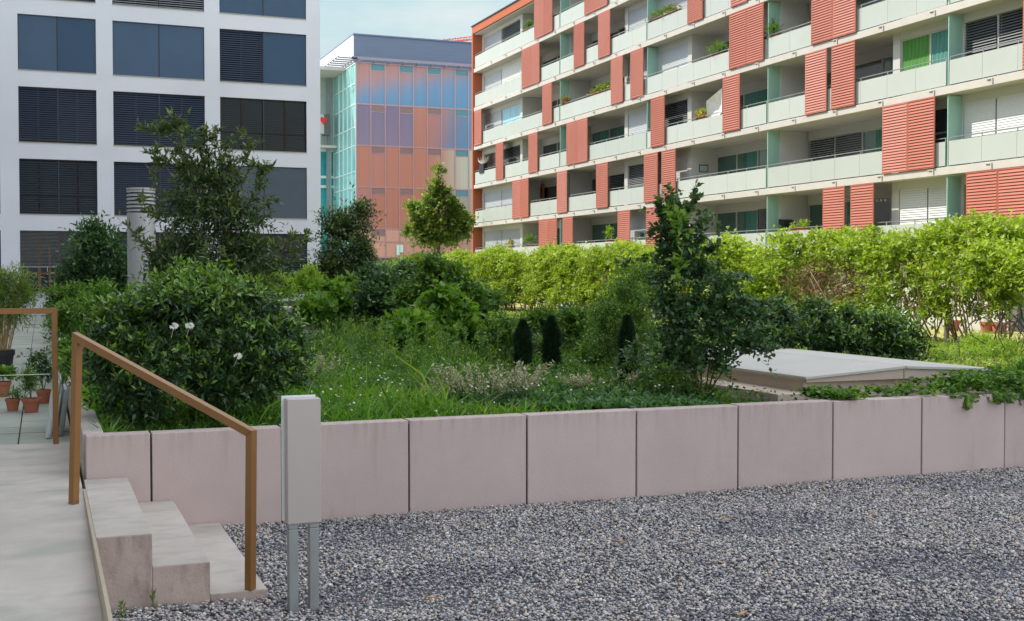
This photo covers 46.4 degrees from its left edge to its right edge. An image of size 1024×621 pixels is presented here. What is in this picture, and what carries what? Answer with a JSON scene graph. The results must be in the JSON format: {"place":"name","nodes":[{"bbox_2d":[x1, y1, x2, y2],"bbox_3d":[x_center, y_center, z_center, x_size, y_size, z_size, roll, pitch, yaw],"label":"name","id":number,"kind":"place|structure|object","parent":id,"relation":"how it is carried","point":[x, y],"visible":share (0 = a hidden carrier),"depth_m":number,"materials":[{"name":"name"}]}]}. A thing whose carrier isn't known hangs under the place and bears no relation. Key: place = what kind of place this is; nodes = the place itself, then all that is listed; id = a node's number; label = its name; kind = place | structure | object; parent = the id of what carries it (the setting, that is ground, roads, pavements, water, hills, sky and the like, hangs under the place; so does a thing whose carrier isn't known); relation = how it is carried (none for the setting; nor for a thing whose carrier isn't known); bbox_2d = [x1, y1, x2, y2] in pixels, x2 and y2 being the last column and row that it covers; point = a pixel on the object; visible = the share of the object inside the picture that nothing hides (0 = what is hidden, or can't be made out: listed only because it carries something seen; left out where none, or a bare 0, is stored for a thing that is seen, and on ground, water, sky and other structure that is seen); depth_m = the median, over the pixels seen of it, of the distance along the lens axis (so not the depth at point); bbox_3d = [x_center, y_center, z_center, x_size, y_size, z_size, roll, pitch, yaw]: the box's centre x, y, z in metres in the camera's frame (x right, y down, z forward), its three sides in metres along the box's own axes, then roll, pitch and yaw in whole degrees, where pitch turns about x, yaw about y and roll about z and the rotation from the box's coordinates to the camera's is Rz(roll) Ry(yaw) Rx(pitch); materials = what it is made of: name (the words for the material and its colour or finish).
{"place":"outdoors","nodes":[
{"label":"outdoors","id":0,"kind":"place"},
{"bbox_2d":[0,314,69,444],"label":"path","id":1,"kind":"structure","parent":0,"point":[33,425],"depth_m":13.45,"materials":[{"name":"grey concrete"}]},
{"bbox_2d":[0,364,19,396],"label":"potted plant","id":2,"kind":"object","parent":1,"relation":"on","point":[8,370],"visible":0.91,"depth_m":14.28,"materials":[{"name":"green plant"}]},
{"bbox_2d":[0,260,45,366],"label":"potted bamboo","id":3,"kind":"object","parent":1,"relation":"on","point":[18,291],"visible":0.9,"depth_m":17.52,"materials":[{"name":"green plant"}]},
{"bbox_2d":[12,362,46,412],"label":"potted plant","id":4,"kind":"object","parent":1,"relation":"on","point":[30,404],"visible":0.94,"depth_m":12.64,"materials":[{"name":"green plant"}]},
{"bbox_2d":[16,347,62,403],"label":"potted plant","id":5,"kind":"object","parent":1,"relation":"on","point":[43,394],"visible":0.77,"depth_m":13.48,"materials":[{"name":"green plant"}]},
{"bbox_2d":[59,381,69,435],"bbox_3d":[-4.161,0.899,11.075,0.111,0.447,0.600,-1,2,-21],"label":"folded board","id":6,"kind":"object","parent":1,"relation":"on","point":[64,402],"visible":0.8,"depth_m":10.80,"materials":[{"name":"metal"}]},
{"bbox_2d":[0,442,102,620],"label":"ramp","id":7,"kind":"structure","parent":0,"point":[47,570],"depth_m":6.68,"materials":[{"name":"concrete"}]},
{"bbox_2d":[0,308,58,443],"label":"handrail","id":8,"kind":"object","parent":7,"relation":"on","point":[53,311],"visible":1,"depth_m":10.14,"materials":[{"name":"brown wood"}]},
{"bbox_2d":[83,489,112,620],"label":"edge plate","id":9,"kind":"object","parent":7,"relation":"attached to","point":[105,604],"visible":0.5,"depth_m":5.86,"materials":[{"name":"grey metal"}]},
{"bbox_2d":[48,307,102,488],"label":"planter side wall","id":10,"kind":"structure","parent":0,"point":[87,426],"depth_m":9.03,"materials":[{"name":"concrete"}]},
{"bbox_2d":[45,334,86,383],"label":"edge plant","id":11,"kind":"object","parent":10,"relation":"on","point":[64,350],"visible":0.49,"depth_m":12.39,"materials":[{"name":"green plant"}]},
{"bbox_2d":[320,0,514,58],"label":"sky","id":12,"kind":"structure","parent":0,"point":[339,19],"materials":[{"name":"white"}]},
{"bbox_2d":[62,301,1023,432],"bbox_3d":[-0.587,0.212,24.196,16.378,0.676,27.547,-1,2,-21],"label":"grass","id":13,"kind":"structure","parent":0,"point":[366,412],"depth_m":10.47,"materials":[{"name":"green plant"}]},
{"bbox_2d":[39,279,92,349],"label":"path shrub","id":14,"kind":"object","parent":13,"relation":"on","point":[58,296],"visible":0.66,"depth_m":16.71,"materials":[{"name":"green plant"}]},
{"bbox_2d":[34,209,127,301],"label":"path shrub","id":15,"kind":"object","parent":13,"relation":"on","point":[93,239],"visible":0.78,"depth_m":22.35,"materials":[{"name":"green plant"}]},
{"bbox_2d":[76,275,121,331],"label":"path shrub","id":16,"kind":"object","parent":13,"relation":"on","point":[102,289],"visible":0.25,"depth_m":14.16,"materials":[{"name":"green plant"}]},
{"bbox_2d":[126,187,155,293],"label":"ventilation column","id":17,"kind":"structure","parent":13,"relation":"on","point":[134,215],"depth_m":17.90,"materials":[{"name":"metal"}]},
{"bbox_2d":[51,248,329,429],"bbox_3d":[-2.660,0.255,9.779,1.917,1.540,1.827,1,2,22],"label":"viburnum bush","id":18,"kind":"object","parent":13,"relation":"on","point":[199,301],"visible":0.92,"depth_m":9.58,"materials":[{"name":"green plant"}]},
{"bbox_2d":[112,106,313,356],"bbox_3d":[-3.855,-0.904,15.662,2.402,3.508,1.999,0,2,2],"label":"tall shrub","id":19,"kind":"object","parent":13,"relation":"on","point":[222,199],"visible":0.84,"depth_m":15.48,"materials":[{"name":"green plant"}]},
{"bbox_2d":[263,270,301,302],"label":"lime shrub","id":20,"kind":"object","parent":13,"relation":"on","point":[290,289],"visible":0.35,"depth_m":25.84,"materials":[{"name":"green plant"}]},
{"bbox_2d":[283,261,325,302],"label":"lime shrub","id":21,"kind":"object","parent":13,"relation":"on","point":[309,274],"visible":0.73,"depth_m":27.04,"materials":[{"name":"green plant"}]},
{"bbox_2d":[287,269,367,332],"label":"oakleaf hydrangea","id":22,"kind":"object","parent":13,"relation":"on","point":[327,300],"visible":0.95,"depth_m":21.44,"materials":[{"name":"green plant"}]},
{"bbox_2d":[289,181,385,295],"bbox_3d":[-4.854,-1.651,33.601,2.830,3.951,2.588,-1,2,-21],"label":"grey leaf shrub","id":23,"kind":"object","parent":13,"relation":"on","point":[345,227],"visible":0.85,"depth_m":33.35,"materials":[{"name":"green plant"}]},
{"bbox_2d":[344,257,417,336],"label":"dark rose bush","id":24,"kind":"object","parent":13,"relation":"on","point":[368,290],"visible":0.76,"depth_m":21.49,"materials":[{"name":"green plant"}]},
{"bbox_2d":[305,318,481,399],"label":"feathery weeds","id":25,"kind":"object","parent":13,"relation":"on","point":[422,370],"visible":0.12,"depth_m":12.78,"materials":[{"name":"green plant"}]},
{"bbox_2d":[378,279,492,355],"bbox_3d":[-1.210,0.158,17.732,1.394,1.269,2.090,1,2,42],"label":"oakleaf hydrangea","id":26,"kind":"object","parent":13,"relation":"on","point":[444,305],"visible":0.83,"depth_m":17.56,"materials":[{"name":"green plant"}]},
{"bbox_2d":[362,248,521,316],"bbox_3d":[-0.870,-0.210,21.305,1.913,1.798,3.187,1,2,40],"label":"guelder bush","id":27,"kind":"object","parent":13,"relation":"on","point":[430,267],"visible":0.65,"depth_m":20.81,"materials":[{"name":"green plant"}]},
{"bbox_2d":[297,302,680,387],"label":"tall stalks","id":28,"kind":"object","parent":13,"relation":"on","point":[447,346],"visible":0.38,"depth_m":15.48,"materials":[{"name":"green plant"}]},
{"bbox_2d":[428,358,554,407],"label":"plume plant","id":29,"kind":"object","parent":13,"relation":"on","point":[515,385],"visible":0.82,"depth_m":11.05,"materials":[{"name":"green plant"}]},
{"bbox_2d":[311,338,672,419],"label":"flower stems","id":30,"kind":"object","parent":13,"relation":"on","point":[471,389],"visible":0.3,"depth_m":10.79,"materials":[{"name":"green plant"}]},
{"bbox_2d":[320,307,664,382],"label":"tall weeds","id":31,"kind":"object","parent":13,"relation":"on","point":[629,353],"visible":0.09,"depth_m":13.18,"materials":[{"name":"green plant"}]},
{"bbox_2d":[308,314,731,401],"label":"meadow weeds","id":32,"kind":"object","parent":13,"relation":"on","point":[662,376],"visible":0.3,"depth_m":12.77,"materials":[{"name":"green plant"}]},
{"bbox_2d":[511,318,534,366],"bbox_3d":[0.140,0.471,15.130,0.329,0.777,0.350,-1,2,-21],"label":"dwarf yew","id":33,"kind":"object","parent":13,"relation":"on","point":[522,342],"visible":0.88,"depth_m":15.05,"materials":[{"name":"green plant"}]},
{"bbox_2d":[66,321,1023,431],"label":"ground cover","id":34,"kind":"object","parent":13,"relation":"on","point":[101,417],"visible":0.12,"depth_m":11.43,"materials":[{"name":"green plant"}]},
{"bbox_2d":[476,301,615,368],"bbox_3d":[0.392,0.333,17.305,1.877,0.950,3.346,0,2,-4],"label":"bindweed shrub","id":35,"kind":"object","parent":13,"relation":"on","point":[566,318],"visible":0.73,"depth_m":17.25,"materials":[{"name":"green plant"}]},
{"bbox_2d":[539,314,563,370],"bbox_3d":[0.509,0.443,15.488,0.340,0.812,0.354,-1,2,-21],"label":"dwarf yew","id":36,"kind":"object","parent":13,"relation":"on","point":[550,350],"visible":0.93,"depth_m":15.41,"materials":[{"name":"green plant"}]},
{"bbox_2d":[496,362,649,398],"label":"weeds","id":37,"kind":"object","parent":13,"relation":"on","point":[594,369],"visible":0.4,"depth_m":13.79,"materials":[{"name":"green plant"}]},
{"bbox_2d":[556,369,641,389],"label":"plume plant","id":38,"kind":"object","parent":13,"relation":"on","point":[589,381],"visible":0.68,"depth_m":12.36,"materials":[{"name":"beige plant"}]},
{"bbox_2d":[491,381,721,410],"bbox_3d":[0.969,0.817,11.661,2.413,0.128,2.367,0,2,0],"label":"broad leaf cover","id":39,"kind":"object","parent":13,"relation":"on","point":[664,397],"visible":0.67,"depth_m":11.10,"materials":[{"name":"green plant"}]},
{"bbox_2d":[615,314,639,381],"bbox_3d":[1.291,0.467,13.313,0.301,0.890,0.289,0,2,6],"label":"dwarf yew","id":40,"kind":"object","parent":13,"relation":"on","point":[627,331],"visible":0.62,"depth_m":13.26,"materials":[{"name":"green plant"}]},
{"bbox_2d":[569,251,692,369],"bbox_3d":[1.414,0.070,14.723,1.628,1.616,1.492,-1,2,-21],"label":"fine leaf bush","id":41,"kind":"object","parent":13,"relation":"on","point":[606,317],"visible":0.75,"depth_m":14.55,"materials":[{"name":"green plant"}]},
{"bbox_2d":[614,178,788,397],"bbox_3d":[1.934,-0.150,11.617,1.881,2.235,0.980,-1,2,-21],"label":"tall bush","id":42,"kind":"object","parent":13,"relation":"on","point":[687,311],"visible":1,"depth_m":11.44,"materials":[{"name":"green plant"}]},
{"bbox_2d":[382,207,1023,345],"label":"hedge","id":43,"kind":"object","parent":13,"relation":"on","point":[866,254],"visible":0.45,"depth_m":24.85,"materials":[{"name":"green plant"}]},
{"bbox_2d":[732,285,817,348],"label":"laurel shrub","id":44,"kind":"object","parent":13,"relation":"on","point":[790,325],"visible":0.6,"depth_m":16.36,"materials":[{"name":"green plant"}]},
{"bbox_2d":[609,346,990,401],"bbox_3d":[3.155,0.781,13.793,2.700,0.535,3.700,-1,2,-21],"label":"concrete vent shaft","id":45,"kind":"object","parent":13,"relation":"on","point":[798,368],"visible":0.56,"depth_m":12.33,"materials":[{"name":"grey concrete"}]},
{"bbox_2d":[785,285,857,352],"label":"laurel shrub","id":46,"kind":"object","parent":13,"relation":"on","point":[816,338],"visible":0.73,"depth_m":17.05,"materials":[{"name":"green plant"}]},
{"bbox_2d":[815,293,914,356],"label":"laurel shrub","id":47,"kind":"object","parent":13,"relation":"on","point":[854,331],"visible":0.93,"depth_m":17.11,"materials":[{"name":"green plant"}]},
{"bbox_2d":[862,299,947,360],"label":"laurel shrub","id":48,"kind":"object","parent":13,"relation":"on","point":[907,342],"visible":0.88,"depth_m":17.30,"materials":[{"name":"green plant"}]},
{"bbox_2d":[928,330,1023,364],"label":"sunlit weeds","id":49,"kind":"object","parent":13,"relation":"on","point":[987,337],"visible":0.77,"depth_m":18.34,"materials":[{"name":"green plant"}]},
{"bbox_2d":[947,236,1023,355],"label":"climbing shrub","id":50,"kind":"object","parent":13,"relation":"on","point":[1001,277],"visible":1,"depth_m":17.87,"materials":[{"name":"green plant"}]},
{"bbox_2d":[111,465,1023,620],"bbox_3d":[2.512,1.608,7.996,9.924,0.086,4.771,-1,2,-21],"label":"gravel","id":51,"kind":"structure","parent":0,"point":[931,485],"depth_m":7.84,"materials":[{"name":"grey gravel"}]},
{"bbox_2d":[84,477,267,614],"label":"concrete steps","id":52,"kind":"structure","parent":51,"relation":"on","point":[167,552],"depth_m":6.84,"materials":[{"name":"grey concrete"}]},
{"bbox_2d":[68,332,256,590],"bbox_3d":[-2.136,0.870,7.201,1.540,1.442,0.072,1,2,31],"label":"handrail","id":53,"kind":"object","parent":52,"relation":"on","point":[79,341],"visible":1,"depth_m":7.14,"materials":[{"name":"brown wood"}]},
{"bbox_2d":[281,394,320,613],"bbox_3d":[-1.161,1.114,6.585,0.200,1.290,0.100,-1,2,-21],"label":"steel cabinet","id":54,"kind":"object","parent":51,"relation":"on","point":[301,455],"visible":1,"depth_m":6.54,"materials":[{"name":"grey metal"}]},
{"bbox_2d":[85,392,1023,528],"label":"garden wall","id":55,"kind":"structure","parent":51,"relation":"on","point":[370,468],"depth_m":9.73,"materials":[{"name":"pink concrete"}]},
{"bbox_2d":[796,365,1023,409],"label":"ivy","id":56,"kind":"object","parent":55,"relation":"on","point":[1001,379],"visible":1,"depth_m":11.34,"materials":[{"name":"green plant"}]},
{"bbox_2d":[501,303,1023,341],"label":"lawn","id":57,"kind":"structure","parent":0,"point":[940,334],"depth_m":39.60,"materials":[{"name":"green plant"}]},
{"bbox_2d":[399,162,478,255],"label":"lime tree","id":58,"kind":"object","parent":57,"relation":"on","point":[431,228],"visible":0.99,"depth_m":83.36,"materials":[{"name":"green plant"}]},
{"label":"ground","id":59,"kind":"structure","parent":0,"visible":0},
{"bbox_2d":[0,0,320,300],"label":"office building","id":60,"kind":"structure","parent":59,"relation":"on","point":[84,84],"depth_m":57.20,"materials":[{"name":"paint"}]},
{"bbox_2d":[20,230,87,292],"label":"window","id":61,"kind":"structure","parent":60,"relation":"in","point":[29,240],"depth_m":55.97,"materials":[{"name":"black glass"}]},
{"bbox_2d":[17,14,95,73],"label":"window","id":62,"kind":"structure","parent":60,"relation":"in","point":[45,43],"depth_m":55.85,"materials":[{"name":"blue glass"}]},
{"bbox_2d":[18,86,96,144],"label":"window","id":63,"kind":"structure","parent":60,"relation":"in","point":[46,115],"depth_m":55.99,"materials":[{"name":"black glass"}]},
{"bbox_2d":[19,158,97,215],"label":"window","id":64,"kind":"structure","parent":60,"relation":"in","point":[46,187],"depth_m":56.10,"materials":[{"name":"black glass"}]},
{"bbox_2d":[112,0,203,11],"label":"window","id":65,"kind":"structure","parent":60,"relation":"in","point":[189,5],"depth_m":57.69,"materials":[{"name":"grey glass"}]},
{"bbox_2d":[112,21,204,80],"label":"window","id":66,"kind":"structure","parent":60,"relation":"in","point":[139,49],"depth_m":57.52,"materials":[{"name":"blue glass"}]},
{"bbox_2d":[114,162,203,216],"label":"window","id":67,"kind":"structure","parent":60,"relation":"in","point":[126,174],"depth_m":57.37,"materials":[{"name":"black glass"}]},
{"bbox_2d":[113,91,204,148],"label":"window","id":68,"kind":"structure","parent":60,"relation":"in","point":[127,106],"depth_m":57.51,"materials":[{"name":"black glass"}]},
{"bbox_2d":[219,0,305,19],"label":"window","id":69,"kind":"structure","parent":60,"relation":"in","point":[290,9],"depth_m":59.36,"materials":[{"name":"blue glass"}]},
{"bbox_2d":[220,97,306,152],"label":"window","id":70,"kind":"structure","parent":60,"relation":"in","point":[282,124],"depth_m":59.61,"materials":[{"name":"black glass"}]},
{"bbox_2d":[220,29,306,86],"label":"window","id":71,"kind":"structure","parent":60,"relation":"in","point":[245,56],"depth_m":59.39,"materials":[{"name":"blue glass"}]},
{"bbox_2d":[221,234,306,291],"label":"window","id":72,"kind":"structure","parent":60,"relation":"in","point":[296,266],"depth_m":60.21,"materials":[{"name":"black glass"}]},
{"bbox_2d":[221,165,306,218],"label":"window","id":73,"kind":"structure","parent":60,"relation":"in","point":[290,184],"depth_m":59.92,"materials":[{"name":"grey glass"}]},
{"bbox_2d":[320,33,471,265],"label":"glass building","id":74,"kind":"structure","parent":59,"relation":"on","point":[398,109],"depth_m":106.63,"materials":[{"name":"glass"}]},
{"bbox_2d":[471,0,1023,331],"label":"apartment building","id":75,"kind":"structure","parent":59,"relation":"on","point":[911,112],"depth_m":54.10,"materials":[{"name":"white concrete"}]},
{"bbox_2d":[484,183,516,221],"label":"window","id":76,"kind":"structure","parent":75,"relation":"in","point":[498,196],"depth_m":84.13,"materials":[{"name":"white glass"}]},
{"bbox_2d":[484,223,519,248],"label":"window","id":77,"kind":"structure","parent":75,"relation":"in","point":[501,234],"depth_m":83.49,"materials":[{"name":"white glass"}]},
{"bbox_2d":[484,140,519,182],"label":"window","id":78,"kind":"structure","parent":75,"relation":"in","point":[511,150],"depth_m":82.52,"materials":[{"name":"grey glass"}]},
{"bbox_2d":[484,98,519,142],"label":"window","id":79,"kind":"structure","parent":75,"relation":"in","point":[509,111],"depth_m":83.33,"materials":[{"name":"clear glass"}]},
{"bbox_2d":[484,56,519,103],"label":"window","id":80,"kind":"structure","parent":75,"relation":"in","point":[508,70],"depth_m":83.15,"materials":[{"name":"white glass"}]},
{"bbox_2d":[484,15,519,63],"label":"window","id":81,"kind":"structure","parent":75,"relation":"in","point":[510,28],"depth_m":83.13,"materials":[{"name":"white glass"}]},
{"bbox_2d":[542,135,559,170],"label":"window","id":82,"kind":"structure","parent":75,"relation":"in","point":[552,144],"depth_m":78.97,"materials":[{"name":"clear glass"}]},
{"bbox_2d":[591,216,617,242],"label":"window","id":83,"kind":"structure","parent":75,"relation":"in","point":[599,224],"depth_m":71.93,"materials":[{"name":"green glass"}]},
{"bbox_2d":[591,166,623,209],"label":"window","id":84,"kind":"structure","parent":75,"relation":"in","point":[615,175],"depth_m":70.36,"materials":[{"name":"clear glass"}]},
{"bbox_2d":[591,118,624,159],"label":"window","id":85,"kind":"structure","parent":75,"relation":"in","point":[615,128],"depth_m":70.93,"materials":[{"name":"green glass"}]},
{"bbox_2d":[628,157,643,204],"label":"window","id":86,"kind":"structure","parent":75,"relation":"in","point":[636,166],"depth_m":64.68,"materials":[{"name":"grey glass"}]},
{"bbox_2d":[628,104,646,152],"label":"window","id":87,"kind":"structure","parent":75,"relation":"in","point":[637,115],"depth_m":64.39,"materials":[{"name":"white glass"}]},
{"bbox_2d":[628,0,646,47],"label":"window","id":88,"kind":"structure","parent":75,"relation":"in","point":[637,11],"depth_m":64.27,"materials":[{"name":"white glass"}]},
{"bbox_2d":[630,210,645,240],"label":"window","id":89,"kind":"structure","parent":75,"relation":"in","point":[637,219],"depth_m":64.57,"materials":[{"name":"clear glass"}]},
{"bbox_2d":[658,149,686,200],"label":"window","id":90,"kind":"structure","parent":75,"relation":"in","point":[681,155],"depth_m":60.18,"materials":[{"name":"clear glass"}]},
{"bbox_2d":[658,36,687,91],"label":"window","id":91,"kind":"structure","parent":75,"relation":"in","point":[674,53],"depth_m":60.73,"materials":[{"name":"white glass"}]},
{"bbox_2d":[661,92,687,145],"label":"window","id":92,"kind":"structure","parent":75,"relation":"in","point":[676,107],"depth_m":60.54,"materials":[{"name":"black glass"}]},
{"bbox_2d":[706,88,721,116],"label":"parasol","id":93,"kind":"object","parent":75,"relation":"on","point":[714,103],"visible":0.73,"depth_m":56.21,"materials":[{"name":"fabric"}]},
{"bbox_2d":[716,200,766,246],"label":"window","id":94,"kind":"structure","parent":75,"relation":"in","point":[744,216],"depth_m":57.41,"materials":[{"name":"green glass"}]},
{"bbox_2d":[716,140,766,193],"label":"window","id":95,"kind":"structure","parent":75,"relation":"in","point":[753,154],"depth_m":57.50,"materials":[{"name":"green glass"}]},
{"bbox_2d":[717,79,767,133],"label":"window","id":96,"kind":"structure","parent":75,"relation":"in","point":[755,92],"depth_m":56.47,"materials":[{"name":"grey glass"}]},
{"bbox_2d":[808,118,890,182],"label":"window","id":97,"kind":"structure","parent":75,"relation":"in","point":[865,135],"depth_m":50.03,"materials":[{"name":"grey glass"}]},
{"bbox_2d":[808,187,891,229],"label":"window","id":98,"kind":"structure","parent":75,"relation":"in","point":[882,209],"depth_m":48.46,"materials":[{"name":"grey glass"}]},
{"bbox_2d":[809,45,892,114],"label":"window","id":99,"kind":"structure","parent":75,"relation":"in","point":[877,61],"depth_m":48.45,"materials":[{"name":"grey glass"}]},
{"bbox_2d":[899,177,946,223],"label":"window","id":100,"kind":"structure","parent":75,"relation":"in","point":[924,198],"depth_m":43.66,"materials":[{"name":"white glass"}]},
{"bbox_2d":[901,19,947,95],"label":"window","id":101,"kind":"structure","parent":75,"relation":"in","point":[929,42],"depth_m":43.52,"materials":[{"name":"green glass"}]},
{"bbox_2d":[903,98,947,171],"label":"window","id":102,"kind":"structure","parent":75,"relation":"in","point":[941,104],"depth_m":42.83,"materials":[{"name":"black glass"}]},
{"bbox_2d":[963,83,1023,164],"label":"window","id":103,"kind":"structure","parent":75,"relation":"in","point":[1002,107],"depth_m":40.36,"materials":[{"name":"white glass"}]},
{"bbox_2d":[964,0,1023,81],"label":"window","id":104,"kind":"structure","parent":75,"relation":"in","point":[1002,23],"depth_m":40.36,"materials":[{"name":"grey glass"}]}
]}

